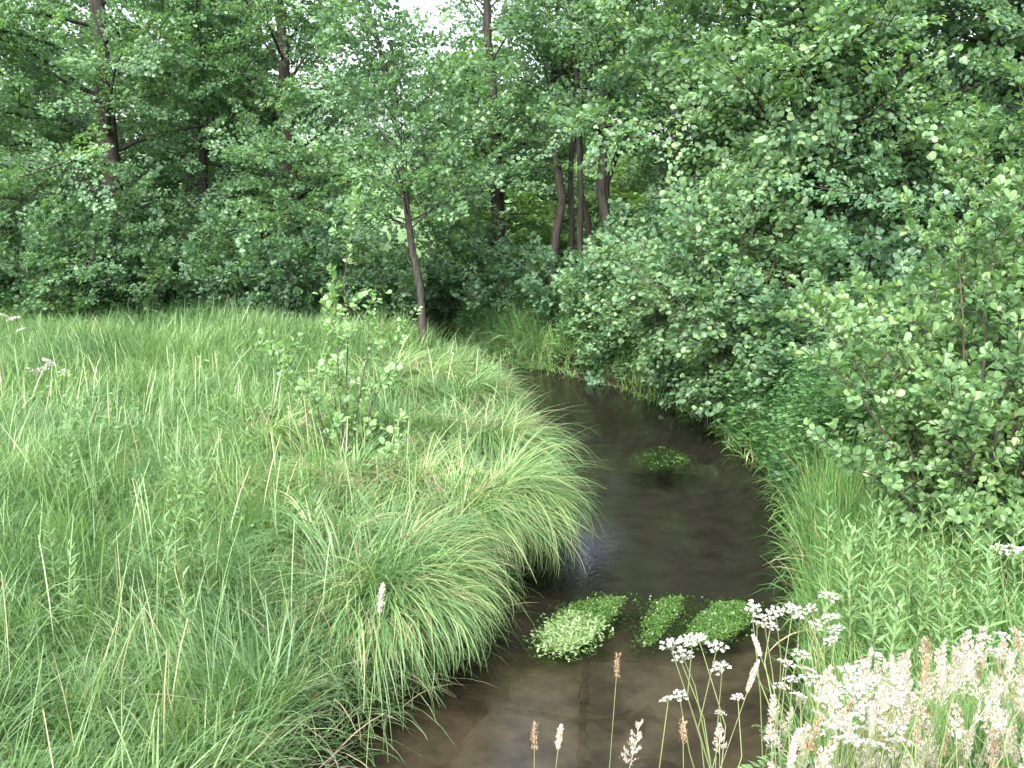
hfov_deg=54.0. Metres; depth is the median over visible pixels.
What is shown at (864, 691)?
grass stalk
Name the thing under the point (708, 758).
cow parsley
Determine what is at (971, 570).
willowherb
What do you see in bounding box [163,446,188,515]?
willowherb
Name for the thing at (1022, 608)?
willowherb
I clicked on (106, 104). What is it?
alder tree
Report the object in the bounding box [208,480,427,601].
sedge tussock
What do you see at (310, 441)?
willowherb
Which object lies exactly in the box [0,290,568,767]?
meadow grass
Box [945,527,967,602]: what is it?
willowherb
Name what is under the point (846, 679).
grass stalk
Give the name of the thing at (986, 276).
alder shrub
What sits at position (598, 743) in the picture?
bed slab
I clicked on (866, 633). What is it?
willowherb
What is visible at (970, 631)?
grass stalk
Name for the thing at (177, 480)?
willowherb
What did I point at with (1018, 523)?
willowherb
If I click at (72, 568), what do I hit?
willowherb
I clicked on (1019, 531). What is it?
willowherb
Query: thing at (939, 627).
willowherb
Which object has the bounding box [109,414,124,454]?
willowherb
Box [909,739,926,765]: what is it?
grass stalk
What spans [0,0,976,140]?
sky
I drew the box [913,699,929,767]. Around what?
grass stalk
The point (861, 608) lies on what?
willowherb
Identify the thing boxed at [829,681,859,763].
grass stalk
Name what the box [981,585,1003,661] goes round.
willowherb
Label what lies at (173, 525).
willowherb
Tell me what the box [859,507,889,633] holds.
willowherb
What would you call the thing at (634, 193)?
background tree
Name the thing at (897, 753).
grass stalk
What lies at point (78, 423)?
willowherb
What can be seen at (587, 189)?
background tree
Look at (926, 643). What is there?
grass stalk
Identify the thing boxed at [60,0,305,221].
background tree
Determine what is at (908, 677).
grass stalk
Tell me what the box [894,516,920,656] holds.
willowherb
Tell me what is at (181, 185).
background tree
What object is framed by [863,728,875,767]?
grass stalk
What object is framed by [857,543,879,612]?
willowherb
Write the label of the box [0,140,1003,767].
ground
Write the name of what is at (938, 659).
grass stalk
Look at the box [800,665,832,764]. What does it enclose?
grass stalk
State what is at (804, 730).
grass stalk
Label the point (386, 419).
sedge tussock
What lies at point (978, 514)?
willowherb
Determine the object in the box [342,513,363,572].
willowherb
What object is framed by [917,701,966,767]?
grass stalk
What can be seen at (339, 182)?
background tree
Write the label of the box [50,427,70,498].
willowherb
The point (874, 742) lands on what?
cow parsley
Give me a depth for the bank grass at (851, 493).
6.69 m
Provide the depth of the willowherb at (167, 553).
6.75 m
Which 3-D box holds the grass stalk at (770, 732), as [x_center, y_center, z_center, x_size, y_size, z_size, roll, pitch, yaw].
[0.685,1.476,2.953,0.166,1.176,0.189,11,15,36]
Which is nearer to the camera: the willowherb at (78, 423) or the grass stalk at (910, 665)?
the grass stalk at (910, 665)
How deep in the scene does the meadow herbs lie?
10.80 m
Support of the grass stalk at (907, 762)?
on the ground at (698, 530)
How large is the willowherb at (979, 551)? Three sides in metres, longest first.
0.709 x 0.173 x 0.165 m
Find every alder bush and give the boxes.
[550,216,653,375]
[583,109,884,419]
[602,214,774,410]
[733,273,883,408]
[806,238,1014,399]
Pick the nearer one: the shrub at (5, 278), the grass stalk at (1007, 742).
the grass stalk at (1007, 742)
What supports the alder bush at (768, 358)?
on the ground at (698, 530)
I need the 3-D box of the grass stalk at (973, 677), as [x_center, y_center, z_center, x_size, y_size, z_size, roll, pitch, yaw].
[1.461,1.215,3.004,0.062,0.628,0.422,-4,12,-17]
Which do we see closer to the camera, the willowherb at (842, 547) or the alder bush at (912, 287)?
the willowherb at (842, 547)
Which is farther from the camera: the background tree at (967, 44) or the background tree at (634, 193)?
the background tree at (634, 193)
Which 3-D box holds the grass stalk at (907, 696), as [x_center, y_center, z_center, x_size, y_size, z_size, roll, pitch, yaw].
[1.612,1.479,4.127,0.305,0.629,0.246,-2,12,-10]
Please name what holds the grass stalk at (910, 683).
on the ground at (698, 530)
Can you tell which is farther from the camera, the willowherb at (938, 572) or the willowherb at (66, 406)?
the willowherb at (66, 406)
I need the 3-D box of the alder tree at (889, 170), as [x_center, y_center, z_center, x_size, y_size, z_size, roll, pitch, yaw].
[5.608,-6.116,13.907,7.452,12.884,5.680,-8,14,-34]
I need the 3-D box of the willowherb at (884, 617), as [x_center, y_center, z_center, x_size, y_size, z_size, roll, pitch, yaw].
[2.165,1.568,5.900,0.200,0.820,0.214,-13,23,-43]
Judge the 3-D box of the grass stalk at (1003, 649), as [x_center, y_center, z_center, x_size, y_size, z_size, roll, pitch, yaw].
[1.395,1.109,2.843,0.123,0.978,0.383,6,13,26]
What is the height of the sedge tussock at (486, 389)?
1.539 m
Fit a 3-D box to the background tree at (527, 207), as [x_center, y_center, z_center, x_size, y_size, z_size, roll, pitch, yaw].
[-0.961,-6.126,29.120,6.324,8.237,6.443,-9,14,-36]
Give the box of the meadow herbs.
[5,307,520,555]
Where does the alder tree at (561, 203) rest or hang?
on the ground at (698, 530)
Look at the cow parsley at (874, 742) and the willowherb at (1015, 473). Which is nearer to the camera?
the cow parsley at (874, 742)
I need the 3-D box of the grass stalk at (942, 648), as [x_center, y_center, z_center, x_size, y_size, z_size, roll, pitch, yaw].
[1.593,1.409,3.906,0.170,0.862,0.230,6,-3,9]
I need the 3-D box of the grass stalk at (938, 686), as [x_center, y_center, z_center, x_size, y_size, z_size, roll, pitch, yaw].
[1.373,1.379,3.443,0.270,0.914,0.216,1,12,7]
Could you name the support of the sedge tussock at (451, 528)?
on the ground at (698, 530)
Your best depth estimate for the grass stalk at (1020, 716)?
3.64 m
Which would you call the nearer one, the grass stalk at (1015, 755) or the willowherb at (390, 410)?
the grass stalk at (1015, 755)
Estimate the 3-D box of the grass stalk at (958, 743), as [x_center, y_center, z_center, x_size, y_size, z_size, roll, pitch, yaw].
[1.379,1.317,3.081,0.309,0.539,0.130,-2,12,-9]
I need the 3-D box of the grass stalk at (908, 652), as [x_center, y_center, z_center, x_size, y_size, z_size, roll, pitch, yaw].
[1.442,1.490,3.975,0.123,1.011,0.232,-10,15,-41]
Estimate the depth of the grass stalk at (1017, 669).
4.04 m
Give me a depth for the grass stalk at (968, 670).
3.16 m
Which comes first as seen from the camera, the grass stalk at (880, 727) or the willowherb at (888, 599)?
the grass stalk at (880, 727)
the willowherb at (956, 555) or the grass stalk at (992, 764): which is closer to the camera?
the grass stalk at (992, 764)
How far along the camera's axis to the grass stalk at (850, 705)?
3.31 m
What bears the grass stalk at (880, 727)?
on the ground at (698, 530)
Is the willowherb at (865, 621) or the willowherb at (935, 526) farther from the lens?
the willowherb at (935, 526)
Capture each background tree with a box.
[0,0,169,237]
[0,26,148,267]
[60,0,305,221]
[117,11,320,208]
[124,4,382,277]
[300,124,377,244]
[391,32,596,276]
[401,91,518,234]
[461,69,645,268]
[504,15,691,256]
[560,12,741,249]
[850,0,1023,244]
[939,17,1018,118]
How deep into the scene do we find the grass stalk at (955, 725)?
2.58 m
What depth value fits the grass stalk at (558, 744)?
2.75 m
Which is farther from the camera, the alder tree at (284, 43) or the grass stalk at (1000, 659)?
the alder tree at (284, 43)
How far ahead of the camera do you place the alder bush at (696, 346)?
13.49 m
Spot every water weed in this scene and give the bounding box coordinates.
[522,591,640,666]
[623,592,697,658]
[625,446,702,474]
[664,595,773,653]
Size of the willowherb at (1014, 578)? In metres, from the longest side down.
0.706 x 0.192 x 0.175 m
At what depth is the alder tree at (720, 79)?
13.70 m
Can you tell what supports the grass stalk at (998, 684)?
on the ground at (698, 530)
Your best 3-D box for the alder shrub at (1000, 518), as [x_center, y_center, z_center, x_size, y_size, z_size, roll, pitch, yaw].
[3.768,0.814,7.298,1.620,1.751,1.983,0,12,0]
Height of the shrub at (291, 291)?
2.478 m
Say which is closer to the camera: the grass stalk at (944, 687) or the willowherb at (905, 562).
the grass stalk at (944, 687)
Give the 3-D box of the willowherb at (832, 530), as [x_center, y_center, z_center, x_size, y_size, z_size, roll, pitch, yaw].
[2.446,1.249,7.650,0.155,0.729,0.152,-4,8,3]
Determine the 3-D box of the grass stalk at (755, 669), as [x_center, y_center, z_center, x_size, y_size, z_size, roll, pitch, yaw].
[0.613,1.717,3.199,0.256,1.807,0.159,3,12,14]
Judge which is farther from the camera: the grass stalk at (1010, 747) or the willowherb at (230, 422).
the willowherb at (230, 422)
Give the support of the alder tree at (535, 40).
on the ground at (698, 530)
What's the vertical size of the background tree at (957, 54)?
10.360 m
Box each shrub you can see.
[0,189,139,321]
[0,200,54,307]
[73,203,231,316]
[141,196,307,313]
[217,217,372,323]
[294,212,439,323]
[396,189,519,323]
[449,231,560,323]
[514,241,603,331]
[564,183,700,327]
[642,217,683,283]
[735,210,932,366]
[775,86,1023,563]
[868,164,1014,283]
[884,196,1023,367]
[887,55,1023,457]
[918,437,1023,598]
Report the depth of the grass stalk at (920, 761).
3.01 m
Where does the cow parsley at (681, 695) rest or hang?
on the ground at (698, 530)
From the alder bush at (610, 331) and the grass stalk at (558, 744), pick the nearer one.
the grass stalk at (558, 744)
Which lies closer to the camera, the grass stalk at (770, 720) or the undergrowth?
the grass stalk at (770, 720)
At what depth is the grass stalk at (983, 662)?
4.13 m
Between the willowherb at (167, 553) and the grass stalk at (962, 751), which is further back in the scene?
the willowherb at (167, 553)
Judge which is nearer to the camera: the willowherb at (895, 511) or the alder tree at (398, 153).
the willowherb at (895, 511)
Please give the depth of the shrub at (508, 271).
20.58 m
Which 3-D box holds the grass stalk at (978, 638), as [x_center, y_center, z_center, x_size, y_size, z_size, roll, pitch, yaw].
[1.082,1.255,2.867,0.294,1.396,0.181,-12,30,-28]
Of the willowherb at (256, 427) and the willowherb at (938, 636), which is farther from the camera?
the willowherb at (256, 427)
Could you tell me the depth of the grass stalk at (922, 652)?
4.40 m
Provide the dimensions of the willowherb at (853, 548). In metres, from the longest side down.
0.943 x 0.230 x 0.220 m
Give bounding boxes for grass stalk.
[366,583,385,767]
[530,721,538,767]
[555,724,563,764]
[609,652,620,767]
[620,719,642,767]
[679,716,686,767]
[712,723,726,767]
[720,659,759,767]
[751,634,798,767]
[764,724,779,763]
[767,716,773,758]
[768,694,780,763]
[779,719,790,759]
[781,707,793,761]
[786,728,800,767]
[787,721,810,767]
[796,691,826,762]
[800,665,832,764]
[800,712,824,767]
[812,680,831,766]
[814,696,856,767]
[814,735,838,767]
[817,746,828,764]
[823,675,839,761]
[826,700,845,767]
[828,666,853,767]
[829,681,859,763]
[836,647,872,767]
[841,707,858,767]
[849,655,865,767]
[850,661,911,767]
[854,747,863,766]
[857,686,893,767]
[858,663,886,756]
[859,681,912,764]
[860,750,874,767]
[861,657,903,757]
[861,752,881,767]
[863,649,910,766]
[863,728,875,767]
[865,685,886,767]
[865,697,905,767]
[866,711,873,767]
[867,687,912,767]
[868,652,904,760]
[868,709,894,763]
[869,659,961,767]
[869,701,875,767]
[871,660,883,752]
[872,691,887,757]
[877,677,907,767]
[879,666,892,763]
[879,674,902,767]
[880,632,969,767]
[881,755,890,767]
[884,683,919,767]
[885,703,901,762]
[885,707,911,767]
[886,642,984,766]
[886,692,916,767]
[887,734,900,767]
[889,655,895,767]
[890,665,948,764]
[891,639,946,767]
[893,680,941,767]
[899,671,936,755]
[900,672,933,767]
[900,700,910,759]
[900,747,939,766]
[902,664,939,733]
[902,753,913,767]
[903,687,939,767]
[906,656,970,765]
[907,667,960,767]
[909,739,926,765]
[910,653,932,767]
[912,725,922,761]
[913,637,938,764]
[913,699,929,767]
[913,724,921,765]
[914,661,960,734]
[915,685,939,763]
[916,754,924,767]
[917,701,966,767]
[920,625,986,767]
[921,711,964,767]
[922,635,954,767]
[923,676,950,767]
[923,720,938,767]
[928,646,994,732]
[928,659,983,718]
[931,654,963,767]
[934,648,971,767]
[937,629,971,767]
[937,665,1014,767]
[940,731,950,760]
[941,648,1017,767]
[944,681,1007,767]
[946,703,966,767]
[949,677,989,721]
[951,742,965,765]
[953,643,972,760]
[954,723,1001,767]
[955,688,1023,767]
[958,729,1013,766]
[959,653,1022,753]
[960,705,1023,763]
[963,660,1000,766]
[964,726,974,763]
[965,757,995,767]
[968,672,998,767]
[969,642,1009,706]
[972,665,977,718]
[973,651,993,706]
[973,754,985,767]
[977,654,1023,761]
[977,708,999,767]
[978,697,1023,767]
[979,671,1023,767]
[980,708,1011,767]
[982,741,998,766]
[989,672,1023,743]
[989,730,1001,761]
[992,699,1010,767]
[993,661,1007,723]
[993,724,1022,766]
[994,654,1020,766]
[995,638,1023,767]
[995,674,1023,762]
[999,736,1015,767]
[999,746,1019,767]
[1009,626,1023,730]
[1015,659,1023,680]
[1015,675,1023,728]
[1016,643,1023,659]
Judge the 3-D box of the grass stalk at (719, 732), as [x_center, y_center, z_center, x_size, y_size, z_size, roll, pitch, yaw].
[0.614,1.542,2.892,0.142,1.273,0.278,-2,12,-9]
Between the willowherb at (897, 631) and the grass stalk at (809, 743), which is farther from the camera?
the willowherb at (897, 631)
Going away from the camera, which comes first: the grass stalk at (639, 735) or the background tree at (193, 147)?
the grass stalk at (639, 735)
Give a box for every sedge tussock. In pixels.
[136,440,322,522]
[171,385,351,472]
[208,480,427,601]
[227,474,518,759]
[239,407,471,536]
[261,385,379,415]
[261,520,519,697]
[287,475,539,681]
[297,356,407,396]
[314,414,522,559]
[320,377,490,462]
[325,324,461,409]
[350,326,472,377]
[350,433,609,612]
[361,333,488,393]
[373,388,529,464]
[377,354,544,429]
[385,385,599,527]
[417,399,613,587]
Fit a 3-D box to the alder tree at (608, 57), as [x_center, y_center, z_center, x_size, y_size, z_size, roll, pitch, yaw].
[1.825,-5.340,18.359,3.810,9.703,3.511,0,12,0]
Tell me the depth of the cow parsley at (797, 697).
3.38 m
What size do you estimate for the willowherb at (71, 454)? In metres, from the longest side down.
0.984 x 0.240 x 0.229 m
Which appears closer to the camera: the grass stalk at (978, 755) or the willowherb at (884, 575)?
the grass stalk at (978, 755)
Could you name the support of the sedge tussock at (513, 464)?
on the ground at (698, 530)
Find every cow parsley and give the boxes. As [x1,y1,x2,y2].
[0,313,24,339]
[26,357,70,379]
[659,632,731,767]
[659,689,743,767]
[737,648,822,767]
[745,599,804,767]
[772,676,904,767]
[797,591,844,767]
[805,696,857,767]
[832,718,914,767]
[837,651,902,767]
[945,628,1023,767]
[973,543,1023,672]
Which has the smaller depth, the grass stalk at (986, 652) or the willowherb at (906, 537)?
the grass stalk at (986, 652)
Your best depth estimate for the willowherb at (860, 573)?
6.32 m
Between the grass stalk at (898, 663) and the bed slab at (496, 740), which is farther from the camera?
the bed slab at (496, 740)
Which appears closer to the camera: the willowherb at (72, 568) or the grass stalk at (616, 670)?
the grass stalk at (616, 670)
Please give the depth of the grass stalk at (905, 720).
4.02 m
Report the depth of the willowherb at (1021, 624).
5.41 m
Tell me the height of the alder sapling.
3.125 m
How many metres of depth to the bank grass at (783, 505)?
11.71 m
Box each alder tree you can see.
[0,0,137,311]
[0,0,309,324]
[66,0,353,293]
[124,0,482,308]
[284,0,555,345]
[375,0,608,298]
[468,0,616,331]
[490,0,687,258]
[502,0,655,269]
[508,0,689,258]
[530,0,1023,350]
[535,0,680,253]
[547,0,954,387]
[581,1,698,214]
[607,0,755,203]
[659,0,1023,348]
[788,0,1023,261]
[856,0,1023,277]
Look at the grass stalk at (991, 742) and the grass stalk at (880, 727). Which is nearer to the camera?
the grass stalk at (991, 742)
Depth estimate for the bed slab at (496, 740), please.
6.66 m
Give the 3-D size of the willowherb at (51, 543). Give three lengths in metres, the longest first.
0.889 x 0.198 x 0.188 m
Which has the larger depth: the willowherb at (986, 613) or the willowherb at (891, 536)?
the willowherb at (891, 536)
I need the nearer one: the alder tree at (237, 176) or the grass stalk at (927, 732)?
the grass stalk at (927, 732)
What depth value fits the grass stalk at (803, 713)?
4.12 m
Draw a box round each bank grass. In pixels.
[381,299,901,696]
[737,376,1023,767]
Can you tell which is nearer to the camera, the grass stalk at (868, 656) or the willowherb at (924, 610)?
the grass stalk at (868, 656)
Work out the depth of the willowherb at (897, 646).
5.71 m
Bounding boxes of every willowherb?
[36,509,63,608]
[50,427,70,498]
[56,428,81,512]
[58,384,71,429]
[58,536,86,652]
[67,386,86,448]
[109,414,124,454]
[137,472,152,519]
[151,510,178,624]
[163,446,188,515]
[163,487,189,594]
[169,463,189,520]
[169,566,196,678]
[186,497,219,609]
[188,443,209,525]
[200,364,211,415]
[200,385,219,452]
[223,409,234,435]
[226,381,237,431]
[237,406,256,463]
[245,396,260,466]
[249,379,263,426]
[283,468,308,548]
[294,391,302,418]
[303,480,326,543]
[307,423,315,462]
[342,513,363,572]
[385,400,395,441]
[809,487,840,619]
[809,586,838,708]
[821,512,858,659]
[825,582,882,690]
[826,504,839,556]
[830,529,858,653]
[832,522,865,624]
[834,541,866,681]
[837,519,868,657]
[837,572,864,666]
[846,542,861,581]
[848,574,884,673]
[851,468,880,568]
[851,590,881,676]
[851,597,886,692]
[854,590,913,740]
[856,565,895,690]
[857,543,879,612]
[858,499,880,571]
[859,496,895,585]
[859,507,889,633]
[860,462,892,570]
[860,513,899,605]
[860,550,893,663]
[861,525,884,610]
[862,628,882,673]
[863,586,891,662]
[866,494,893,589]
[874,530,898,646]
[874,584,910,719]
[878,561,899,637]
[879,511,900,603]
[882,599,906,684]
[885,491,904,590]
[890,527,923,649]
[891,530,916,615]
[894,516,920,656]
[900,545,941,681]
[900,554,923,637]
[908,502,940,604]
[910,504,933,582]
[911,585,934,649]
[912,584,940,666]
[913,652,933,730]
[914,544,939,602]
[915,595,945,688]
[921,499,949,567]
[921,523,959,658]
[921,565,951,654]
[922,469,952,559]
[924,598,955,711]
[926,585,955,702]
[929,546,948,594]
[930,516,960,606]
[930,547,951,645]
[939,491,964,585]
[940,587,969,700]
[942,576,964,661]
[944,579,980,669]
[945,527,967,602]
[956,524,985,633]
[958,501,989,596]
[958,504,988,594]
[962,541,1009,709]
[965,578,993,686]
[968,530,985,596]
[970,523,1002,636]
[972,545,1000,657]
[981,532,999,591]
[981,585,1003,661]
[983,625,999,680]
[984,621,1001,707]
[997,522,1021,609]
[999,516,1023,608]
[1000,597,1023,699]
[1001,558,1023,632]
[1004,500,1023,612]
[1005,620,1023,708]
[1006,589,1021,646]
[1011,457,1023,503]
[1015,579,1023,634]
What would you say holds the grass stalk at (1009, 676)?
on the ground at (698, 530)
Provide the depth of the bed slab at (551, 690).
7.37 m
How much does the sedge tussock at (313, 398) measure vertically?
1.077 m
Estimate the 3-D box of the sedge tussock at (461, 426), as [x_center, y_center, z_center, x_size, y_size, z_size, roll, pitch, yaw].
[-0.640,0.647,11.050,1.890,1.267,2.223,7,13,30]
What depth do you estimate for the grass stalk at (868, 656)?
4.10 m
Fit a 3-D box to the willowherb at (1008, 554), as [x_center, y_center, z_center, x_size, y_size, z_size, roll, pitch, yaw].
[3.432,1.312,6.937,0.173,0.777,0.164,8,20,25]
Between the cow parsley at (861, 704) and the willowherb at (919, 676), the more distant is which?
the willowherb at (919, 676)
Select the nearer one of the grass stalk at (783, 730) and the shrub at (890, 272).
the grass stalk at (783, 730)
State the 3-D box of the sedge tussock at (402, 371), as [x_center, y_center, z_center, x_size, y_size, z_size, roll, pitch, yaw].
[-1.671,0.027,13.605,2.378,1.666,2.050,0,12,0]
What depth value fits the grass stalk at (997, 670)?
3.90 m
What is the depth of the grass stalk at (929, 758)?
3.41 m
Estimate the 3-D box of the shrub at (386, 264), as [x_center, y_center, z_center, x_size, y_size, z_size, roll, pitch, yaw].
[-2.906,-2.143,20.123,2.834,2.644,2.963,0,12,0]
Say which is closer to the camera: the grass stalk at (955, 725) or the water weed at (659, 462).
the grass stalk at (955, 725)
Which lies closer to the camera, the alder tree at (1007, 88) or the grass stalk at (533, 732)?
the grass stalk at (533, 732)
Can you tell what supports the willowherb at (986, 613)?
on the ground at (698, 530)
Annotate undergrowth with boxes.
[0,266,942,521]
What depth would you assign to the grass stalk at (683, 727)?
2.85 m
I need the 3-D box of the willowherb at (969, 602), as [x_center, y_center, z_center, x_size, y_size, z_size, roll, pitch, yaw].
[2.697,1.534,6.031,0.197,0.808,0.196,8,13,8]
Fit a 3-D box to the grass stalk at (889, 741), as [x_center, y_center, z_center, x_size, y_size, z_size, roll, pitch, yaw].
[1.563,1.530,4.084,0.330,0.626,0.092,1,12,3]
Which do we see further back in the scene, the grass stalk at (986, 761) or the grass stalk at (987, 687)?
the grass stalk at (987, 687)
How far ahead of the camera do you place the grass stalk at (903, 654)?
4.63 m
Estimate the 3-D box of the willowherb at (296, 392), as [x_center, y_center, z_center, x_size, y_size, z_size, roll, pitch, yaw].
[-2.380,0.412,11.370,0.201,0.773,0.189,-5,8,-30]
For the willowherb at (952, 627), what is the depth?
5.42 m
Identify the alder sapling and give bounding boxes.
[252,182,422,460]
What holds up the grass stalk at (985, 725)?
on the ground at (698, 530)
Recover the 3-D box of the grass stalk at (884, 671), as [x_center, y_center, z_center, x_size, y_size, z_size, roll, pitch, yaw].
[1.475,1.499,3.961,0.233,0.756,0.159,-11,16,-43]
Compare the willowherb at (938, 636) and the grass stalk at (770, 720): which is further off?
the willowherb at (938, 636)
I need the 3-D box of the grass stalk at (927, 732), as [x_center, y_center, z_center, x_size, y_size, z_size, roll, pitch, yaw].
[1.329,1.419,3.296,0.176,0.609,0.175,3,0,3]
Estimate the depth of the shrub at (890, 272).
11.73 m
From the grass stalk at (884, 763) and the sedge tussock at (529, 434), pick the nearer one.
the grass stalk at (884, 763)
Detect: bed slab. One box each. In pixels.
[448,712,578,767]
[500,655,583,718]
[585,661,727,719]
[585,720,720,767]
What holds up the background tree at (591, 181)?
on the ground at (698, 530)
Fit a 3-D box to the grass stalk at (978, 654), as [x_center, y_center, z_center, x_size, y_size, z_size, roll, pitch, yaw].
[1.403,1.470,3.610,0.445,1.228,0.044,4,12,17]
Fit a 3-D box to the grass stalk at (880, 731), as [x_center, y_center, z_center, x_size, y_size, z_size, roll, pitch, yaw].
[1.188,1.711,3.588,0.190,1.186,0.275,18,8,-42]
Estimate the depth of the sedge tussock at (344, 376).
13.75 m
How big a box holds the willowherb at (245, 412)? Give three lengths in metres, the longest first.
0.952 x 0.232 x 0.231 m
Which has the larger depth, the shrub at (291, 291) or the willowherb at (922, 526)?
the shrub at (291, 291)
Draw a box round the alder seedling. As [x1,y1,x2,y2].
[377,408,409,485]
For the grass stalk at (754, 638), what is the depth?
3.13 m
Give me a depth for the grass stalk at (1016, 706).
2.92 m
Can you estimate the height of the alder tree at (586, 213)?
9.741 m
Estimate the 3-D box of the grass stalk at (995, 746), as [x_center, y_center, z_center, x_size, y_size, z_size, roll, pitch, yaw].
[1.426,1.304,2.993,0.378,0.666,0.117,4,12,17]
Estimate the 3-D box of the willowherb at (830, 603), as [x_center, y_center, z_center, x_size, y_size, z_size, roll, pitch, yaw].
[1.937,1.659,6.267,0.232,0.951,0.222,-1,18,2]
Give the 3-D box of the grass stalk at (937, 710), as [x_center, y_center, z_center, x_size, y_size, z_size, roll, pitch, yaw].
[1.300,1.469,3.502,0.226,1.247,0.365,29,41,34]
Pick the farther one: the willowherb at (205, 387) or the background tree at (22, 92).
the background tree at (22, 92)
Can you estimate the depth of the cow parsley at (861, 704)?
3.53 m
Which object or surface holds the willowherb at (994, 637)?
on the ground at (698, 530)
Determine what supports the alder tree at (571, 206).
on the ground at (698, 530)
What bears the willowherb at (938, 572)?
on the ground at (698, 530)
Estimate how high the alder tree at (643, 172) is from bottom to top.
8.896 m
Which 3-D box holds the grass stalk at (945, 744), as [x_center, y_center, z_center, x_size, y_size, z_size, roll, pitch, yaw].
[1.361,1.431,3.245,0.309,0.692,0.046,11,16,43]
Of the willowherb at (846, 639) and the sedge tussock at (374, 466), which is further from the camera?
the sedge tussock at (374, 466)
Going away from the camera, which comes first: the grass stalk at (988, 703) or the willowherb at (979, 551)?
the grass stalk at (988, 703)
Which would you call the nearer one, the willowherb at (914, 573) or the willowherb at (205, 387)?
the willowherb at (914, 573)
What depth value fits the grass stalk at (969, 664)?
3.07 m
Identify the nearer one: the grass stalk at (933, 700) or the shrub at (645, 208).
the grass stalk at (933, 700)
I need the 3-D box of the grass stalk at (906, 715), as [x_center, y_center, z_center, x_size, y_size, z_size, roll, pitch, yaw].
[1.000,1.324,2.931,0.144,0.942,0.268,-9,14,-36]
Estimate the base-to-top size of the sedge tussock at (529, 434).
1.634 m
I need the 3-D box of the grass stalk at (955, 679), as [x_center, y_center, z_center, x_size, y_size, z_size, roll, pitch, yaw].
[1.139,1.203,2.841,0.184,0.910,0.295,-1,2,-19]
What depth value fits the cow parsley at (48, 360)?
13.16 m
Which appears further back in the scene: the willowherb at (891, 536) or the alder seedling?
the alder seedling
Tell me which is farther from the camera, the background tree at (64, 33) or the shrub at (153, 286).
the background tree at (64, 33)
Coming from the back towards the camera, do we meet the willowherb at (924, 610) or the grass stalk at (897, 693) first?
the willowherb at (924, 610)
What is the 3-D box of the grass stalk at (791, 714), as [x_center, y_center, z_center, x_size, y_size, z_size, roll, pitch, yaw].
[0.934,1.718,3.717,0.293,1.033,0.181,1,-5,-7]
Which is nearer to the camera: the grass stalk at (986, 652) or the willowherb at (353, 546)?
the grass stalk at (986, 652)
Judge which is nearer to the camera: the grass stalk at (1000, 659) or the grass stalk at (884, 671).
the grass stalk at (884, 671)
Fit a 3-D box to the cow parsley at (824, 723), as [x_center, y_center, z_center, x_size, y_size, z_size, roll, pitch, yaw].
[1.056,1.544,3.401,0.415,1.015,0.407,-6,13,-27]
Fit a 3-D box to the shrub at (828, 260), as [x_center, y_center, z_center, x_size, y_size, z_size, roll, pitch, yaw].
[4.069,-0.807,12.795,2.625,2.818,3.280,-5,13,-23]
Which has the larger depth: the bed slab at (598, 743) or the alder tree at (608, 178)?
the alder tree at (608, 178)
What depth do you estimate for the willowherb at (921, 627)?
5.76 m
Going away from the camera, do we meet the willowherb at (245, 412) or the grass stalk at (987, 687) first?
the grass stalk at (987, 687)
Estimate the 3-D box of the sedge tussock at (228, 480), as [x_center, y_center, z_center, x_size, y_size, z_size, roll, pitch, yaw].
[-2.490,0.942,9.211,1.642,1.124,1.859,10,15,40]
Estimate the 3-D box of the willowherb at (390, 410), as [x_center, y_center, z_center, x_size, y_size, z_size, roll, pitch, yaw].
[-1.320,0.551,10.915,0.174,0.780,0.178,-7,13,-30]
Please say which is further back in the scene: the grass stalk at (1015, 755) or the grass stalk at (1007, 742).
the grass stalk at (1015, 755)
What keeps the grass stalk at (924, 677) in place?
on the ground at (698, 530)
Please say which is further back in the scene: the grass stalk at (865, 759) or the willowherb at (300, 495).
the willowherb at (300, 495)
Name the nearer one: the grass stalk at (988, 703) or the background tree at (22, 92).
the grass stalk at (988, 703)
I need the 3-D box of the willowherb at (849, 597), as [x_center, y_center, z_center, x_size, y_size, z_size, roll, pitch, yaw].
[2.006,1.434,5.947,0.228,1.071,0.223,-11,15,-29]
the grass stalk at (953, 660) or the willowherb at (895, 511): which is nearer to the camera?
the grass stalk at (953, 660)
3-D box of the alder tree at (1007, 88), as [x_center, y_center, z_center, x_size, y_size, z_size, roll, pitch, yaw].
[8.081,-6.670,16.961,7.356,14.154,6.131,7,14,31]
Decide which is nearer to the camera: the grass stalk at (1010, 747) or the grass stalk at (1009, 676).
the grass stalk at (1009, 676)
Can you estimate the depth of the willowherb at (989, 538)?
6.34 m
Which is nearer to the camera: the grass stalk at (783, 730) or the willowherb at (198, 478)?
the grass stalk at (783, 730)
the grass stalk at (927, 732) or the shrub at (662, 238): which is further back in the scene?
the shrub at (662, 238)
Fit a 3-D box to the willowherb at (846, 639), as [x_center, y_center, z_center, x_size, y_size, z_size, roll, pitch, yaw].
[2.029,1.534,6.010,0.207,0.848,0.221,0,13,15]
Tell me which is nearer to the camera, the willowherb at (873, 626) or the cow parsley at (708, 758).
the cow parsley at (708, 758)
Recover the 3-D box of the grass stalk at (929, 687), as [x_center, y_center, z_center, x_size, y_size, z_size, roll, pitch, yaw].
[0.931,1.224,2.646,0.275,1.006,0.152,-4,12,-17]
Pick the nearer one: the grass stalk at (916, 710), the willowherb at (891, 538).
the grass stalk at (916, 710)
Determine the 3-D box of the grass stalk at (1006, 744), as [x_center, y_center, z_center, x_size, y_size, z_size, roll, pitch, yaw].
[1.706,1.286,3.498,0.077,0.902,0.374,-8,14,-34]
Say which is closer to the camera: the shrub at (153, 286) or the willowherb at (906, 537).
the willowherb at (906, 537)
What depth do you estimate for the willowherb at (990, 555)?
6.90 m

